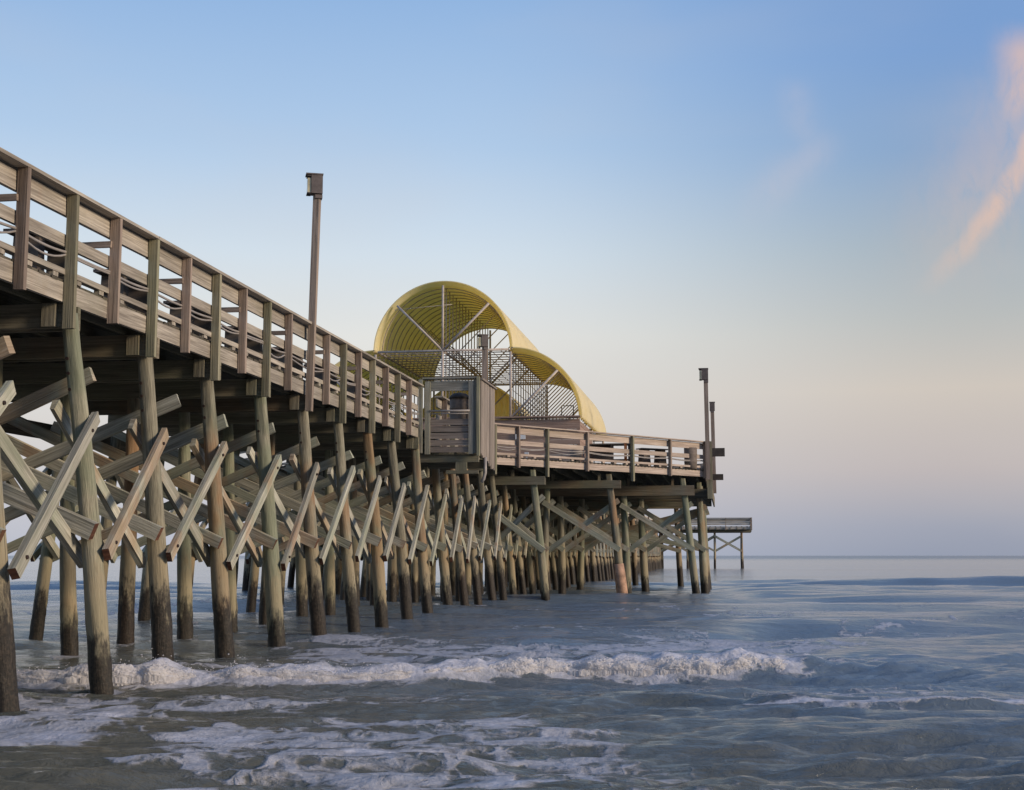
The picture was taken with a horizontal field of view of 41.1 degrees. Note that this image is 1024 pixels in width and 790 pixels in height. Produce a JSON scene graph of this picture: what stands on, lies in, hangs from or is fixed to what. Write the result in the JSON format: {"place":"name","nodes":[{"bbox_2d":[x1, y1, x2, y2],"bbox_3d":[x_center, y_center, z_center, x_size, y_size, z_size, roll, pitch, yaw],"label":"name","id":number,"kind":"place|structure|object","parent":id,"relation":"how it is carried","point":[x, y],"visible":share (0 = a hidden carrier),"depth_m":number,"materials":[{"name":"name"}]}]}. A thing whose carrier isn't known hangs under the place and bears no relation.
{"place":"outdoors","nodes":[
{"label":"outdoors","id":0,"kind":"place"},
{"bbox_2d":[0,556,1023,789],"bbox_3d":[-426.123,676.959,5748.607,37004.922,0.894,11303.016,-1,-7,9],"label":"sea water","id":1,"kind":"structure","parent":0,"point":[919,685],"depth_m":15.41,"materials":[{"name":"blue liquid"}]},
{"bbox_2d":[0,147,751,712],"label":"fishing pier","id":2,"kind":"structure","parent":1,"relation":"in","point":[352,483],"depth_m":24.58,"materials":[{"name":"brown wood"}]},
{"bbox_2d":[3,228,64,279],"bbox_3d":[-5.829,-1.629,17.059,0.412,0.614,1.357,-1,-7,9],"label":"bench","id":3,"kind":"object","parent":2,"relation":"on","point":[59,261],"visible":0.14,"depth_m":16.67,"materials":[{"name":"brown wood"}]},
{"bbox_2d":[93,269,146,313],"bbox_3d":[-5.461,-1.355,19.395,0.412,0.614,1.357,-1,-7,9],"label":"bench","id":4,"kind":"object","parent":2,"relation":"on","point":[139,296],"visible":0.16,"depth_m":19.59,"materials":[{"name":"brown wood"}]},
{"bbox_2d":[163,300,210,340],"bbox_3d":[-5.093,-1.081,21.730,0.412,0.614,1.357,-1,-7,9],"label":"bench","id":5,"kind":"object","parent":2,"relation":"on","point":[205,325],"visible":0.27,"depth_m":21.76,"materials":[{"name":"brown wood"}]},
{"bbox_2d":[221,326,262,361],"bbox_3d":[-4.725,-0.806,24.065,0.412,0.614,1.357,-1,-7,9],"label":"bench","id":6,"kind":"object","parent":2,"relation":"on","point":[255,346],"visible":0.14,"depth_m":24.37,"materials":[{"name":"brown wood"}]},
{"bbox_2d":[271,347,302,378],"bbox_3d":[-4.357,-0.532,26.401,0.412,0.614,1.357,-1,-7,9],"label":"bench","id":7,"kind":"object","parent":2,"relation":"on","point":[282,360],"visible":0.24,"depth_m":25.96,"materials":[{"name":"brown wood"}]},
{"bbox_2d":[305,172,323,411],"bbox_3d":[-3.798,-1.964,25.975,0.327,4.568,0.258,2,-7,-13],"label":"lamp post","id":8,"kind":"object","parent":2,"relation":"attached to","point":[315,185],"visible":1,"depth_m":25.98,"materials":[{"name":"brown wood"}]},
{"bbox_2d":[304,364,336,390],"bbox_3d":[-3.990,-0.257,28.736,0.412,0.614,1.357,-1,-7,9],"label":"bench","id":9,"kind":"object","parent":2,"relation":"on","point":[318,375],"visible":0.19,"depth_m":28.27,"materials":[{"name":"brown wood"}]},
{"bbox_2d":[337,379,365,402],"bbox_3d":[-3.622,0.017,31.071,0.412,0.614,1.357,-1,-7,9],"label":"bench","id":10,"kind":"object","parent":2,"relation":"on","point":[350,389],"visible":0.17,"depth_m":30.59,"materials":[{"name":"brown wood"}]},
{"bbox_2d":[418,376,496,482],"bbox_3d":[-1.485,1.018,36.448,1.846,2.737,2.403,-1,-7,9],"label":"wooden booth","id":11,"kind":"object","parent":2,"relation":"attached to","point":[478,432],"visible":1,"depth_m":35.41,"materials":[{"name":"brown wood"}]},
{"bbox_2d":[449,393,468,425],"bbox_3d":[-1.396,0.436,36.246,0.546,0.990,0.546,-1,-7,9],"label":"trash barrel","id":12,"kind":"object","parent":11,"relation":"on","point":[459,401],"visible":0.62,"depth_m":36.04,"materials":[{"name":"grey plastic"}]},
{"bbox_2d":[335,281,605,461],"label":"vaulted pavilion","id":13,"kind":"structure","parent":2,"relation":"on","point":[422,329],"depth_m":54.03,"materials":[{"name":"yellow metal"}]},
{"bbox_2d":[477,334,488,379],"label":"lamp post","id":14,"kind":"object","parent":2,"relation":"attached to","point":[483,341],"visible":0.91,"depth_m":45.01,"materials":[{"name":"brown wood"}]},
{"bbox_2d":[589,443,630,464],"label":"bench","id":15,"kind":"object","parent":2,"relation":"on","point":[605,445],"visible":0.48,"depth_m":51.52,"materials":[{"name":"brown wood"}]},
{"bbox_2d":[636,448,667,466],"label":"bench","id":16,"kind":"object","parent":2,"relation":"on","point":[655,460],"visible":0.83,"depth_m":51.93,"materials":[{"name":"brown wood"}]},
{"bbox_2d":[684,447,696,468],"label":"trash barrel","id":17,"kind":"object","parent":2,"relation":"on","point":[692,453],"visible":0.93,"depth_m":52.39,"materials":[{"name":"brown plastic"}]},
{"bbox_2d":[698,368,709,479],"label":"lamp post","id":18,"kind":"object","parent":2,"relation":"attached to","point":[703,374],"visible":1,"depth_m":52.86,"materials":[{"name":"brown wood"}]},
{"bbox_2d":[709,402,715,492],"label":"lamp post","id":19,"kind":"object","parent":2,"relation":"attached to","point":[712,407],"visible":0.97,"depth_m":64.44,"materials":[{"name":"brown wood"}]},
{"bbox_2d":[17,654,793,685],"bbox_3d":[-4.574,3.443,17.021,17.848,0.333,0.970,1,-7,-5],"label":"breaker foam","id":20,"kind":"object","parent":1,"relation":"on","point":[149,674],"visible":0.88,"depth_m":17.40,"materials":[{"name":"white liquid"}]},
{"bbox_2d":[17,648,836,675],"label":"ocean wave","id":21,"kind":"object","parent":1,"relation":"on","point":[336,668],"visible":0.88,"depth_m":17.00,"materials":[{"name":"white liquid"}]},
{"bbox_2d":[0,0,1023,555],"label":"sky","id":22,"kind":"structure","parent":0,"point":[816,207],"materials":[{"name":"blue"}]},
{"bbox_2d":[569,452,581,461],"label":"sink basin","id":23,"kind":"object","parent":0,"point":[578,455],"visible":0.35,"depth_m":49.35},
{"bbox_2d":[622,443,628,464],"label":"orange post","id":24,"kind":"object","parent":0,"point":[625,447],"visible":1,"depth_m":50.21,"materials":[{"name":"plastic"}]}
]}

